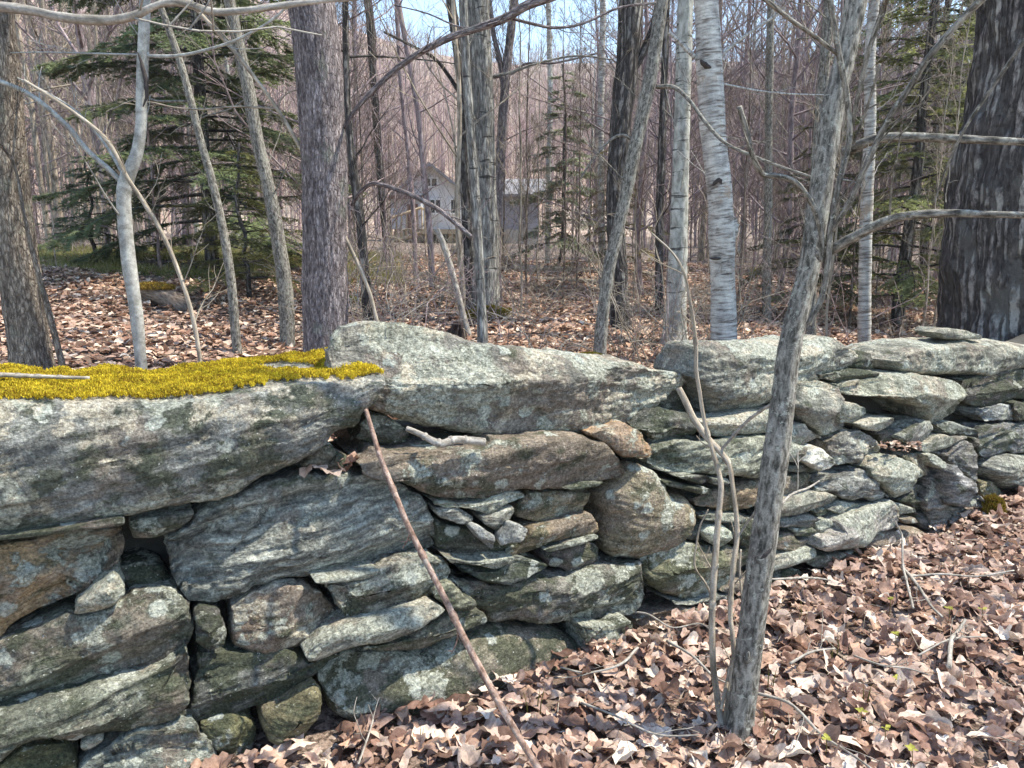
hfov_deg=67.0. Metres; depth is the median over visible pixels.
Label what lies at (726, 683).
sapling
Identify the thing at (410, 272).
bare shrub
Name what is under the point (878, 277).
bare shrub
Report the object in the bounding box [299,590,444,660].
wall stone
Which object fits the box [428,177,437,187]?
window
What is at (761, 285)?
bare shrub
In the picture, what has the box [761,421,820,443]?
wall stone
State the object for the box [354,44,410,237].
bare tree
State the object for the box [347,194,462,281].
bare shrub
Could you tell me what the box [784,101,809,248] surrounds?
bare tree
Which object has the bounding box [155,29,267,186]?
bare tree
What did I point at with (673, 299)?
bare shrub
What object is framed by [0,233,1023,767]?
ground
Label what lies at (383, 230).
bare shrub
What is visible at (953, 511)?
wall stone
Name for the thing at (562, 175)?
bare tree
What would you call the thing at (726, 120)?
bare tree
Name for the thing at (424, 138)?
bare tree
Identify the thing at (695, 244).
bare tree
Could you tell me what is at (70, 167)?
bare tree
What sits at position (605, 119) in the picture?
bare tree
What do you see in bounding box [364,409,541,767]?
stick
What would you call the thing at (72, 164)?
bare tree
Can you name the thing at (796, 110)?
bare tree
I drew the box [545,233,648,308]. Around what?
bare shrub
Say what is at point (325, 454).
wall stone
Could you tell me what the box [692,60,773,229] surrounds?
bare tree
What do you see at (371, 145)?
bare tree
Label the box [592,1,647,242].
bare tree
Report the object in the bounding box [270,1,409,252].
bare tree
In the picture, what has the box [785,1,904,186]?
bare tree
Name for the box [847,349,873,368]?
wall stone
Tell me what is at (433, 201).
window
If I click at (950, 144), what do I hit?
bare tree
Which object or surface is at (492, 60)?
bare tree
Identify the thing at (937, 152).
bare tree
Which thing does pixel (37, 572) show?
wall stone
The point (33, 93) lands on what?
bare tree
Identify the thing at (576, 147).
bare tree
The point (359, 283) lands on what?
bare shrub
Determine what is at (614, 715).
twig
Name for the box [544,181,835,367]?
bare shrub
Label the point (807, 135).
bare tree
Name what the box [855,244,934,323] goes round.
bare shrub
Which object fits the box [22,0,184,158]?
bare tree
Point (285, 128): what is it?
bare tree
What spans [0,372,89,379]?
twig
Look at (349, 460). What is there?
leaf litter
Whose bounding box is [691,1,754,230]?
bare tree
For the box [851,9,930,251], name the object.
bare tree
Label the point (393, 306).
bare shrub
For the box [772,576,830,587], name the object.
twig
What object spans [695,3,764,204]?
bare tree
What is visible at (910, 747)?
seedling
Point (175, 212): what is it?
bare tree
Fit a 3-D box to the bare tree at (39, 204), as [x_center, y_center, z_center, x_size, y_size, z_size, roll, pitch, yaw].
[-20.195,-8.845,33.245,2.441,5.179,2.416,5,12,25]
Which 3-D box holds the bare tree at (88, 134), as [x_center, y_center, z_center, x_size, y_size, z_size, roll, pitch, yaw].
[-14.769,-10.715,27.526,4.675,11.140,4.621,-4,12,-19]
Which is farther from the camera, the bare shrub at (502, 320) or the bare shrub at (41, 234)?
the bare shrub at (41, 234)
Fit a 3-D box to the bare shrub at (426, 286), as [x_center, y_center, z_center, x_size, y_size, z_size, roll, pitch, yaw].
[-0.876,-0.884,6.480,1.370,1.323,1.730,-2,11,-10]
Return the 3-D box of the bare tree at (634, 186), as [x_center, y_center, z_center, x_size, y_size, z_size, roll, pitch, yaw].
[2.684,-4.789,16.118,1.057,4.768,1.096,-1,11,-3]
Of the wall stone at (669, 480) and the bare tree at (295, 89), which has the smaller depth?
the wall stone at (669, 480)
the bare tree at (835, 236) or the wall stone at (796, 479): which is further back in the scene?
the bare tree at (835, 236)
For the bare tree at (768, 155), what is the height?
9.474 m
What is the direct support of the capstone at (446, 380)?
on the wall stone at (620, 438)
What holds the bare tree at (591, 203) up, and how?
on the ground at (322, 733)
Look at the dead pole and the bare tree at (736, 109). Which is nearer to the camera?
the dead pole
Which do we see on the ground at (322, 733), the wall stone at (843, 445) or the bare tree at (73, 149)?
the bare tree at (73, 149)
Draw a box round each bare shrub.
[33,204,81,240]
[34,180,107,251]
[34,208,64,241]
[35,212,61,245]
[41,237,90,257]
[115,198,182,249]
[239,88,533,326]
[243,247,354,297]
[244,253,402,337]
[251,249,426,338]
[283,271,460,348]
[292,229,403,320]
[294,160,541,338]
[294,202,389,278]
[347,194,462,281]
[347,198,441,255]
[347,231,405,270]
[348,207,443,289]
[348,270,385,310]
[349,204,493,330]
[351,245,467,325]
[355,222,425,272]
[366,289,447,329]
[370,220,462,309]
[370,235,412,277]
[371,186,519,309]
[407,267,537,330]
[410,217,558,292]
[417,220,542,300]
[423,211,463,263]
[438,189,604,348]
[450,205,527,265]
[457,223,596,314]
[467,288,592,352]
[468,217,598,317]
[501,176,606,286]
[503,246,568,285]
[513,222,598,298]
[515,315,592,351]
[521,185,666,299]
[532,225,742,368]
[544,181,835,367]
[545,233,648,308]
[567,230,709,362]
[571,185,830,360]
[582,231,667,315]
[589,272,735,336]
[598,291,688,335]
[624,288,688,347]
[627,244,667,278]
[629,226,709,308]
[631,235,770,328]
[641,217,789,338]
[649,277,743,343]
[687,266,746,314]
[691,239,794,319]
[699,222,776,285]
[700,279,789,338]
[706,232,797,304]
[735,205,936,344]
[739,244,840,322]
[745,229,834,308]
[753,230,878,289]
[760,305,834,332]
[788,269,874,324]
[833,240,936,306]
[839,224,915,293]
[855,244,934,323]
[856,241,925,298]
[871,291,936,339]
[879,236,938,303]
[889,260,937,315]
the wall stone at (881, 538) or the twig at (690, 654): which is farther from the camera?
the wall stone at (881, 538)
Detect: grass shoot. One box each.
[524,688,544,714]
[764,714,777,743]
[767,668,776,690]
[863,686,870,702]
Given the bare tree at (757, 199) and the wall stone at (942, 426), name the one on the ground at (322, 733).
the bare tree at (757, 199)
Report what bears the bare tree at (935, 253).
on the ground at (322, 733)
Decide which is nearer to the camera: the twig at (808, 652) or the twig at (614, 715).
the twig at (614, 715)
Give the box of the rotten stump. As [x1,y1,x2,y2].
[446,321,466,338]
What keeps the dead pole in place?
on the ground at (322, 733)
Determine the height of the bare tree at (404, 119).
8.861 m
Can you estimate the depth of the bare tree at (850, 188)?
14.60 m
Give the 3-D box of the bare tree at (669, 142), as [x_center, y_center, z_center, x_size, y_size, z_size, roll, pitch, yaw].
[3.369,-6.228,16.791,3.452,7.326,3.418,-5,12,-24]
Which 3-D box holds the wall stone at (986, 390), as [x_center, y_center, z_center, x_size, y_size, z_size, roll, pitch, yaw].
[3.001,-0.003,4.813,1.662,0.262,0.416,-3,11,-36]
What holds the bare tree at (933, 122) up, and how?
on the ground at (322, 733)
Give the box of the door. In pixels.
[407,204,417,227]
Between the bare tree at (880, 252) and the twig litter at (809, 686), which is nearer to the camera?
the twig litter at (809, 686)
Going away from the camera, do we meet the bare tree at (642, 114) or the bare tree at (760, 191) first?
the bare tree at (642, 114)
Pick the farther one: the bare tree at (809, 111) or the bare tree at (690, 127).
the bare tree at (690, 127)
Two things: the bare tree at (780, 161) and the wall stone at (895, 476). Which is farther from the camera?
the bare tree at (780, 161)
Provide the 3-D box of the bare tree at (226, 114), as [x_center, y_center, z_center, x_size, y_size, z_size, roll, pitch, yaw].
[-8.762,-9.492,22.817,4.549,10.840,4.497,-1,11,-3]
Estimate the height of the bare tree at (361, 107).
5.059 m
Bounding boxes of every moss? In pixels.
[0,347,383,399]
[139,281,175,289]
[466,303,514,320]
[579,351,602,354]
[978,493,1007,514]
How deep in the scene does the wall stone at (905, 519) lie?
3.73 m
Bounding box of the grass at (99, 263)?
[38,243,408,286]
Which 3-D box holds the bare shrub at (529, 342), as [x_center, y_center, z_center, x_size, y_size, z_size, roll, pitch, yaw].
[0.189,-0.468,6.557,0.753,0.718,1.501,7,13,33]
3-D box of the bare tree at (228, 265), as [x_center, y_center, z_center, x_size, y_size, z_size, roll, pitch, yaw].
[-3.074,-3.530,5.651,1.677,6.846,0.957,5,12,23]
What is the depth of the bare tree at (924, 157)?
26.92 m
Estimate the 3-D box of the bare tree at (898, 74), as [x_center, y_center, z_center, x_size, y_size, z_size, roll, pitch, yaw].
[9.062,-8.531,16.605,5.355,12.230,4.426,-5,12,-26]
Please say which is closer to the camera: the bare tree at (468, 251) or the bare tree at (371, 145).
the bare tree at (468, 251)
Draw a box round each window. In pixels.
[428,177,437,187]
[429,198,441,213]
[449,198,460,213]
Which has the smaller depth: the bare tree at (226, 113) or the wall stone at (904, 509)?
the wall stone at (904, 509)
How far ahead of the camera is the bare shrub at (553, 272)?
10.31 m
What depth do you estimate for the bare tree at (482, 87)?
7.96 m
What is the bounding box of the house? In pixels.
[387,162,545,244]
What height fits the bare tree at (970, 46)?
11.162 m
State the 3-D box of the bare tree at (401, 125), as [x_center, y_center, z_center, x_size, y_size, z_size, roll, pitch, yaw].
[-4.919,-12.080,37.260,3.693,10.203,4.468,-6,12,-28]
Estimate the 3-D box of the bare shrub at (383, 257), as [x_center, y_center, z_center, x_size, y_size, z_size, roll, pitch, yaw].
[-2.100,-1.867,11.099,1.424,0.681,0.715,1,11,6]
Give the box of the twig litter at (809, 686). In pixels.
[459,506,1023,767]
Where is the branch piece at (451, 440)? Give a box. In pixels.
[405,426,485,447]
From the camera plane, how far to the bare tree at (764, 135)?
29.41 m
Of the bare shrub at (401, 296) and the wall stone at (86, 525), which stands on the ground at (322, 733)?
the bare shrub at (401, 296)
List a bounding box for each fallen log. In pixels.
[511,264,654,275]
[534,276,629,287]
[568,295,623,338]
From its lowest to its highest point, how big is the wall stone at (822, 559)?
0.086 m
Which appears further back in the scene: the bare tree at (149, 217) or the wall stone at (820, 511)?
the bare tree at (149, 217)
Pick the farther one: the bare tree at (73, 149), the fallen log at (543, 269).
the bare tree at (73, 149)
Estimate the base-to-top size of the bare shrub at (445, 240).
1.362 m
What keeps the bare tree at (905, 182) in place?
on the ground at (322, 733)
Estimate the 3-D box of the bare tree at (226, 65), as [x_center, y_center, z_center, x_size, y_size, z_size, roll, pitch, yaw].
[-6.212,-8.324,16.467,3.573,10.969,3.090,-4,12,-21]
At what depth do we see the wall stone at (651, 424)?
2.98 m
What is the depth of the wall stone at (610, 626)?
2.82 m
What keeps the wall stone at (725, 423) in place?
on the wall stone at (690, 453)
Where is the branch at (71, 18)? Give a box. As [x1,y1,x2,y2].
[0,0,358,35]
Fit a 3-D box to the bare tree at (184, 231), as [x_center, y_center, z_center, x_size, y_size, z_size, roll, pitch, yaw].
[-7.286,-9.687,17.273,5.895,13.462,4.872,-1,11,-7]
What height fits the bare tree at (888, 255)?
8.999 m
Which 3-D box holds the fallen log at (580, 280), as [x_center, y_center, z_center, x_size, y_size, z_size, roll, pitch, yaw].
[1.017,-1.484,11.366,1.456,0.175,0.179,4,11,18]
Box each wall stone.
[0,514,124,539]
[0,525,124,635]
[0,564,194,702]
[0,639,190,761]
[0,738,80,767]
[74,557,124,613]
[77,710,216,767]
[80,732,103,750]
[120,547,170,588]
[128,503,193,537]
[163,462,433,601]
[182,626,339,721]
[189,601,226,649]
[200,707,255,756]
[224,575,335,653]
[256,677,321,744]
[298,441,335,466]
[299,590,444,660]
[308,561,379,583]
[313,610,578,721]
[324,547,449,615]
[327,444,349,471]
[333,428,385,453]
[333,429,623,498]
[346,408,408,445]
[361,595,486,650]
[394,419,466,444]
[408,485,472,523]
[413,487,524,513]
[422,577,476,610]
[428,509,516,552]
[432,545,514,568]
[446,549,643,623]
[454,552,547,584]
[464,504,513,529]
[505,510,598,555]
[508,488,589,520]
[528,542,598,570]
[540,534,597,551]
[555,612,633,654]
[562,480,602,490]
[579,419,651,457]
[583,459,695,558]
[615,432,764,478]
[624,592,697,628]
[626,406,696,441]
[634,539,748,598]
[643,583,737,605]
[654,471,711,495]
[658,390,688,410]
[662,471,707,483]
[665,474,758,510]
[684,405,768,436]
[687,522,701,540]
[690,503,745,522]
[695,517,732,546]
[696,473,729,484]
[713,510,753,546]
[718,571,744,593]
[738,506,818,527]
[741,564,804,589]
[747,544,816,570]
[753,487,835,516]
[753,516,816,535]
[760,433,807,461]
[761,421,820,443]
[764,380,844,434]
[776,529,808,550]
[784,472,811,495]
[787,462,819,472]
[799,443,834,470]
[803,547,854,568]
[804,496,898,551]
[806,512,833,531]
[807,427,879,464]
[807,506,826,516]
[808,465,888,501]
[816,367,879,381]
[819,368,967,422]
[823,498,859,513]
[836,401,865,422]
[841,452,923,497]
[841,548,867,562]
[843,425,903,444]
[844,413,893,430]
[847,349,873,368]
[861,523,923,554]
[866,412,932,442]
[878,443,946,468]
[879,446,929,475]
[883,484,923,511]
[888,432,966,452]
[894,440,980,482]
[894,502,914,513]
[898,514,917,523]
[904,511,929,530]
[906,472,951,531]
[927,368,1023,406]
[930,463,984,507]
[931,419,978,434]
[946,419,1023,457]
[949,505,967,521]
[952,403,1012,420]
[956,434,979,447]
[976,479,1004,498]
[977,452,1023,491]
[1000,398,1023,420]
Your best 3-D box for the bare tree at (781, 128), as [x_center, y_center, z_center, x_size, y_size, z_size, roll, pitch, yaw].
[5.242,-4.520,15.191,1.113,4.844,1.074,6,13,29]
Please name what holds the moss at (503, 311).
on the ground at (322, 733)
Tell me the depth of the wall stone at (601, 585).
2.74 m
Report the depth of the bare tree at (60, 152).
27.16 m
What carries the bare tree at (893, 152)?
on the ground at (322, 733)
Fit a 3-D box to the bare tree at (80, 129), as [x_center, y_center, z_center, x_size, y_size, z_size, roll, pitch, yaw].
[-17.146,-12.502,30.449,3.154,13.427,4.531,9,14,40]
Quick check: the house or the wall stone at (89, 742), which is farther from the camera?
the house
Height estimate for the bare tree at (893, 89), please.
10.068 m
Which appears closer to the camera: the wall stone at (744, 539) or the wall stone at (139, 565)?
the wall stone at (139, 565)
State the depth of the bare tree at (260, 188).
11.27 m
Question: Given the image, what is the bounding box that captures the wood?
[19,0,965,239]
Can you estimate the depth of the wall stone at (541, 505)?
2.73 m
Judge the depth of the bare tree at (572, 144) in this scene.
15.27 m
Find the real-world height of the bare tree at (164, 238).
2.019 m
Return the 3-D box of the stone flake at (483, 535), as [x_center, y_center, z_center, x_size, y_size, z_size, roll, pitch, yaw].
[-0.105,0.497,2.540,0.091,0.083,0.069,3,8,-30]
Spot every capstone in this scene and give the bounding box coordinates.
[0,359,385,531]
[324,321,685,435]
[653,334,857,411]
[847,337,1023,375]
[914,326,981,339]
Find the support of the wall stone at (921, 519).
on the ground at (322, 733)
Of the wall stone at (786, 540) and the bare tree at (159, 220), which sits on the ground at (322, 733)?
the bare tree at (159, 220)
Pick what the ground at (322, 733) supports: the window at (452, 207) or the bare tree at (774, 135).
the bare tree at (774, 135)
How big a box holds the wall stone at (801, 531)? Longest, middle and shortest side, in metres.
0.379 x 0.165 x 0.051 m
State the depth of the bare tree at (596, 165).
7.81 m
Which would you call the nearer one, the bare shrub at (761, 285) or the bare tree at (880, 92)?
the bare shrub at (761, 285)
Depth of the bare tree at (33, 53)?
24.45 m
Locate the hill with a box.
[19,0,965,239]
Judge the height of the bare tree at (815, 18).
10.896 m
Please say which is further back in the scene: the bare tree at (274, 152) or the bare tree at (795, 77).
the bare tree at (274, 152)
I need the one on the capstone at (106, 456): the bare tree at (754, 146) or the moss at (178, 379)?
the moss at (178, 379)
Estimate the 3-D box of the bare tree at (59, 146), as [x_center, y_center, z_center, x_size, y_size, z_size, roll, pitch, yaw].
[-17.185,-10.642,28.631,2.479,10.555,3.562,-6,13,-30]
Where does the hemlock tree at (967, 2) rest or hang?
on the ground at (322, 733)
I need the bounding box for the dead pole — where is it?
[434,228,471,334]
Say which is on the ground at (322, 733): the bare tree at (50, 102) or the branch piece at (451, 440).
the bare tree at (50, 102)
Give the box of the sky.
[274,0,972,64]
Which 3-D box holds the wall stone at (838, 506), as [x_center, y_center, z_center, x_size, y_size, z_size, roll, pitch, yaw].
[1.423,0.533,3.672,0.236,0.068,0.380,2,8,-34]
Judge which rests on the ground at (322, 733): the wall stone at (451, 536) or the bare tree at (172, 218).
the bare tree at (172, 218)
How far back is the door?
28.12 m
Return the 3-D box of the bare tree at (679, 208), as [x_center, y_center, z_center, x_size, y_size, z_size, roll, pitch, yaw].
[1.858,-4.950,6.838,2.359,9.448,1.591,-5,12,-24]
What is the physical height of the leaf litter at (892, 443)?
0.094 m
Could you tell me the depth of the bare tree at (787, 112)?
16.21 m
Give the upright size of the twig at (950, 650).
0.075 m
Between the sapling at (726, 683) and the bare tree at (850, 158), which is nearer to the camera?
the sapling at (726, 683)
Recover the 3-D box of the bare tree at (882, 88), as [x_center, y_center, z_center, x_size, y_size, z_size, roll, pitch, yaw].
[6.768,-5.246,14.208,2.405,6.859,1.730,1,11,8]
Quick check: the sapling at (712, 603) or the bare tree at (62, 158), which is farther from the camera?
the bare tree at (62, 158)
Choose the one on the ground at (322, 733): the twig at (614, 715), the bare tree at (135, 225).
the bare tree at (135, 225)
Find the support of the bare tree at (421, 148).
on the ground at (322, 733)
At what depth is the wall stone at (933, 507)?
3.95 m
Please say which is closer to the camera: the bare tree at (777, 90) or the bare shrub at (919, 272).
the bare shrub at (919, 272)
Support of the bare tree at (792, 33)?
on the ground at (322, 733)
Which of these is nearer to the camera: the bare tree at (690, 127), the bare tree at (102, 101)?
the bare tree at (102, 101)
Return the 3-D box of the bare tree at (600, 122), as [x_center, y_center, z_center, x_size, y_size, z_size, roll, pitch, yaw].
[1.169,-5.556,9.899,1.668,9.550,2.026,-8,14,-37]
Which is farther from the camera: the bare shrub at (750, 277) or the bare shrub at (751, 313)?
the bare shrub at (750, 277)
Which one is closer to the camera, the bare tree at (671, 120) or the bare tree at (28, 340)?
the bare tree at (28, 340)
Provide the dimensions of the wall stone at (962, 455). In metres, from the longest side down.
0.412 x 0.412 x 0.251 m
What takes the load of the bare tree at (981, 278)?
on the ground at (322, 733)
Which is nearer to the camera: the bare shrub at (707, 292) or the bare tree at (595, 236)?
the bare shrub at (707, 292)
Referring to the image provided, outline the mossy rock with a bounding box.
[139,282,199,313]
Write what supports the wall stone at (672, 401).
on the wall stone at (725, 423)
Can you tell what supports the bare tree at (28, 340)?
on the ground at (322, 733)
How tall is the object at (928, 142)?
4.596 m
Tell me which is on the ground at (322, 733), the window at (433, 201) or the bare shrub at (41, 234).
the bare shrub at (41, 234)
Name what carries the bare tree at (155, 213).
on the ground at (322, 733)
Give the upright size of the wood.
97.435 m
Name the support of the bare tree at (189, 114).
on the ground at (322, 733)
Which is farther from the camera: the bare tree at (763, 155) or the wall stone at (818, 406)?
the bare tree at (763, 155)
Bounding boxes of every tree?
[0,0,55,369]
[0,0,291,369]
[0,23,65,365]
[13,0,115,249]
[15,0,78,116]
[15,0,212,249]
[16,0,169,242]
[16,3,114,194]
[17,0,71,149]
[17,0,109,228]
[17,0,128,243]
[17,1,90,215]
[18,0,96,244]
[18,0,117,245]
[18,1,78,265]
[19,0,103,234]
[19,17,100,221]
[20,0,116,240]
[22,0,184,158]
[23,46,73,132]
[23,79,230,362]
[24,0,113,187]
[24,0,219,243]
[24,0,287,244]
[24,2,127,243]
[24,3,96,233]
[24,26,90,230]
[24,87,59,244]
[24,96,55,188]
[25,26,67,223]
[25,76,78,214]
[26,0,80,226]
[27,0,184,151]
[27,1,163,130]
[27,7,128,244]
[28,1,155,244]
[30,0,371,271]
[30,139,49,235]
[31,0,232,270]
[35,152,153,259]
[36,5,118,238]
[37,7,173,197]
[38,5,106,209]
[46,1,140,243]
[52,8,138,234]
[54,54,140,207]
[54,55,97,218]
[56,0,169,228]
[59,0,120,241]
[62,0,264,244]
[62,0,291,245]
[72,2,269,244]
[79,8,159,243]
[92,2,150,245]
[94,0,294,228]
[100,0,190,251]
[101,10,134,131]
[103,51,177,241]
[106,33,244,202]
[107,0,242,355]
[112,56,156,240]
[115,4,190,226]
[116,0,378,320]
[117,20,280,226]
[122,11,220,242]
[123,84,146,241]
[130,37,219,211]
[134,2,286,215]
[147,1,243,211]
[152,0,234,265]
[154,16,181,236]
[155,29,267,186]
[156,0,215,243]
[162,142,360,302]
[167,0,428,228]
[170,1,285,213]
[170,11,296,224]
[175,0,289,248]
[176,0,295,349]
[178,0,282,245]
[181,0,281,190]
[205,45,242,213]
[209,0,364,228]
[218,1,301,226]
[219,2,406,239]
[221,19,281,220]
[229,61,299,233]
[230,3,294,228]
[254,70,301,229]
[255,0,425,247]
[261,0,459,241]
[262,46,376,199]
[268,6,356,233]
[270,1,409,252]
[281,0,430,237]
[282,14,401,218]
[282,93,299,214]
[286,0,655,352]
[295,1,430,284]
[295,5,410,228]
[299,1,407,252]
[336,0,402,230]
[337,1,498,320]
[339,0,586,321]
[339,7,408,236]
[341,0,460,268]
[353,0,403,262]
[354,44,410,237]
[363,137,395,234]
[369,23,435,184]
[371,0,456,289]
[373,0,442,279]
[381,0,473,309]
[406,25,451,259]
[411,1,531,118]
[426,43,461,253]
[435,0,517,229]
[441,0,487,342]
[449,0,544,267]
[459,0,612,316]
[470,0,569,313]
[489,0,611,303]
[492,0,569,294]
[493,61,517,213]
[494,0,787,296]
[502,51,561,253]
[504,0,607,304]
[506,64,605,265]
[515,0,673,257]
[516,4,589,283]
[523,0,644,303]
[535,2,562,263]
[537,36,604,257]
[542,133,578,231]
[544,0,639,266]
[544,37,597,295]
[551,149,669,283]
[552,54,606,240]
[554,0,676,71]
[556,0,695,247]
[561,0,848,353]
[562,0,776,192]
[562,0,802,277]
[566,0,617,287]
[569,0,611,242]
[569,0,672,269]
[570,3,757,240]
[576,0,818,261]
[582,58,650,218]
[583,7,764,234]
[586,10,650,229]
[588,0,692,249]
[589,48,608,180]
[590,6,729,250]
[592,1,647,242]
[593,32,635,180]
[597,0,653,332]
[602,4,676,298]
[606,0,840,260]
[615,7,675,248]
[627,84,667,229]
[629,29,700,214]
[630,37,673,260]
[631,65,674,229]
[636,0,732,248]
[636,0,763,237]
[638,0,702,314]
[646,6,703,195]
[647,9,740,246]
[652,40,704,184]
[655,71,706,260]
[661,0,695,345]
[665,0,852,270]
[667,14,735,243]
[668,0,782,241]
[668,0,823,340]
[669,0,763,257]
[669,0,835,331]
[672,0,817,261]
[672,0,922,270]
[688,2,760,230]
[688,45,705,263]
[689,1,780,238]
[690,12,763,220]
[691,0,969,303]
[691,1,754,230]
[692,0,902,259]
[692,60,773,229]
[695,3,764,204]
[695,32,753,200]
[695,66,728,273]
[698,8,810,248]
[699,0,964,288]
[722,0,814,253]
[724,0,946,264]
[724,0,1023,746]
[724,1,813,263]
[725,0,946,235]
[726,1,817,228]
[728,0,777,231]
[728,2,802,197]
[729,10,837,215]
[731,0,806,254]
[732,46,794,252]
[733,1,811,216]
[737,0,919,104]
[737,57,780,258]
[737,111,887,305]
[745,0,799,323]
[746,0,971,259]
[747,0,884,233]
[748,0,817,290]
[749,0,852,231]
[755,22,809,231]
[756,2,912,231]
[762,7,816,245]
[771,0,975,324]
[777,47,857,217]
[779,7,938,269]
[781,0,857,334]
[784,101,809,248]
[785,0,942,326]
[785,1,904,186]
[786,0,940,336]
[786,1,912,298]
[786,1,963,270]
[794,0,955,230]
[795,40,864,254]
[806,1,936,191]
[811,0,968,261]
[832,0,947,261]
[834,0,945,342]
[834,82,863,274]
[841,0,974,275]
[841,2,949,262]
[843,66,904,281]
[845,1,958,271]
[846,47,912,272]
[846,63,909,298]
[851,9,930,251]
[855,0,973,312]
[863,0,975,278]
[864,0,940,265]
[871,0,974,292]
[872,90,898,272]
[887,1,972,129]
[889,76,938,254]
[891,33,961,289]
[892,0,967,257]
[893,2,966,321]
[900,0,973,247]
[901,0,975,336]
[910,0,967,247]
[911,0,975,326]
[913,12,955,251]
[935,0,1023,340]
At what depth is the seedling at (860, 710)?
2.35 m
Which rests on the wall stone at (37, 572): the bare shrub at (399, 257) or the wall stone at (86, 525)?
the wall stone at (86, 525)
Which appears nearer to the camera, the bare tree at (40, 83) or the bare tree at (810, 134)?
the bare tree at (810, 134)
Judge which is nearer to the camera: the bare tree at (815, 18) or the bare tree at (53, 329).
the bare tree at (53, 329)
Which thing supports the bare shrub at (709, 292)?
on the ground at (322, 733)
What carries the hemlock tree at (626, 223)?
on the ground at (322, 733)
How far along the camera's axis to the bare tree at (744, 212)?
6.76 m
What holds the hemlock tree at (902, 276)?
on the ground at (322, 733)
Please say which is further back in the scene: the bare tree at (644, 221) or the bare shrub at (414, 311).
the bare tree at (644, 221)
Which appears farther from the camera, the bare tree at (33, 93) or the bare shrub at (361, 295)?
the bare tree at (33, 93)
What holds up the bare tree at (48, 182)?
on the ground at (322, 733)
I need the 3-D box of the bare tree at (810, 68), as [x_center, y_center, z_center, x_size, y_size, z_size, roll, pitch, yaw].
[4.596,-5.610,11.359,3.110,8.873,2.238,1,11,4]
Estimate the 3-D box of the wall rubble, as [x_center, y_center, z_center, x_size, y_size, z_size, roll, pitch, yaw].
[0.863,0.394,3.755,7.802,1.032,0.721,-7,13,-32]
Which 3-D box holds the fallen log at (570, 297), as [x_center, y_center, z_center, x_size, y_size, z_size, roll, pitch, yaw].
[0.945,-0.818,9.085,0.110,0.263,2.747,-1,11,-8]
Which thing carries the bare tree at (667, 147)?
on the ground at (322, 733)
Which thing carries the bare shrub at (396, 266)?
on the ground at (322, 733)
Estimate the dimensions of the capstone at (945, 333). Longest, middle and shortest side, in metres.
0.490 x 0.167 x 0.069 m
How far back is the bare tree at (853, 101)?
14.86 m
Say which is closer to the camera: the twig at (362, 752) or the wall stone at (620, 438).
the twig at (362, 752)
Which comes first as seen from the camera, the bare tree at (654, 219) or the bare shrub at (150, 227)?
the bare shrub at (150, 227)
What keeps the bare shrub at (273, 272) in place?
on the ground at (322, 733)
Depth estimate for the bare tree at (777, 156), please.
22.00 m
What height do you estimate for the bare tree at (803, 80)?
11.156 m
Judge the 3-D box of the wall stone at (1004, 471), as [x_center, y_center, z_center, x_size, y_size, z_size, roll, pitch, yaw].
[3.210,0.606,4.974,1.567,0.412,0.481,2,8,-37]
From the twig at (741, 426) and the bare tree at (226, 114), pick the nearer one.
the twig at (741, 426)
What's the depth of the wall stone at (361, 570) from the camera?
2.35 m
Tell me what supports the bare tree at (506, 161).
on the ground at (322, 733)
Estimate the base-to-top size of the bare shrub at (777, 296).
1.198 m
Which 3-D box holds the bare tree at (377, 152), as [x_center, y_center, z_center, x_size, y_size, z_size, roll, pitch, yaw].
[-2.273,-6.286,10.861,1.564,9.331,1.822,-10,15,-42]
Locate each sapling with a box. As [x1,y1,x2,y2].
[641,233,723,724]
[676,387,745,725]
[719,549,742,709]
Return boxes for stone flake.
[466,522,494,548]
[493,520,527,545]
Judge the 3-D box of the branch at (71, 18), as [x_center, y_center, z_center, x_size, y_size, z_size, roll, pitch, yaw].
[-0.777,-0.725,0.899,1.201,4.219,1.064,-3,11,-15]
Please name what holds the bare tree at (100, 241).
on the ground at (322, 733)
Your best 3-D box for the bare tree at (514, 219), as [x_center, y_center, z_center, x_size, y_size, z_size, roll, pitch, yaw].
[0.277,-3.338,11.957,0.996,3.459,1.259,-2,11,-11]
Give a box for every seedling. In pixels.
[821,733,831,763]
[855,707,867,727]
[881,724,890,738]
[905,743,917,767]
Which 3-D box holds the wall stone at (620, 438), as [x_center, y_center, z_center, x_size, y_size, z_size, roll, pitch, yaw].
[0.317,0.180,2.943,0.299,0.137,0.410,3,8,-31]
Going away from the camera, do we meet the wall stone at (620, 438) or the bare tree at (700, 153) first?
the wall stone at (620, 438)
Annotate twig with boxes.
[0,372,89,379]
[353,695,378,764]
[560,646,638,677]
[581,702,698,736]
[634,611,715,639]
[666,640,725,682]
[693,509,709,594]
[721,404,769,449]
[740,512,753,534]
[758,692,894,767]
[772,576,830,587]
[782,448,819,504]
[789,609,835,664]
[853,655,928,674]
[874,518,913,608]
[900,566,942,617]
[901,569,1014,578]
[917,629,987,656]
[946,610,968,669]
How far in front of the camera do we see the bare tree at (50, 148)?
15.17 m
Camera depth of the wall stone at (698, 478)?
2.98 m
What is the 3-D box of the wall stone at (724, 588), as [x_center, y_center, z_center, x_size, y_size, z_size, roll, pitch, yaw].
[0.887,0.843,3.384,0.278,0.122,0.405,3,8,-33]
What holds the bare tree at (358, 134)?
on the ground at (322, 733)
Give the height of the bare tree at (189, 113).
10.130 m
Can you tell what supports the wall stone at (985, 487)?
on the ground at (322, 733)
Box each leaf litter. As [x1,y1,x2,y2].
[0,247,937,441]
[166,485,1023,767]
[299,451,359,477]
[877,440,921,451]
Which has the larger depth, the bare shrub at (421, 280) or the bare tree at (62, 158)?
the bare tree at (62, 158)
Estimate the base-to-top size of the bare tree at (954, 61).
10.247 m
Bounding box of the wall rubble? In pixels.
[50,333,1023,625]

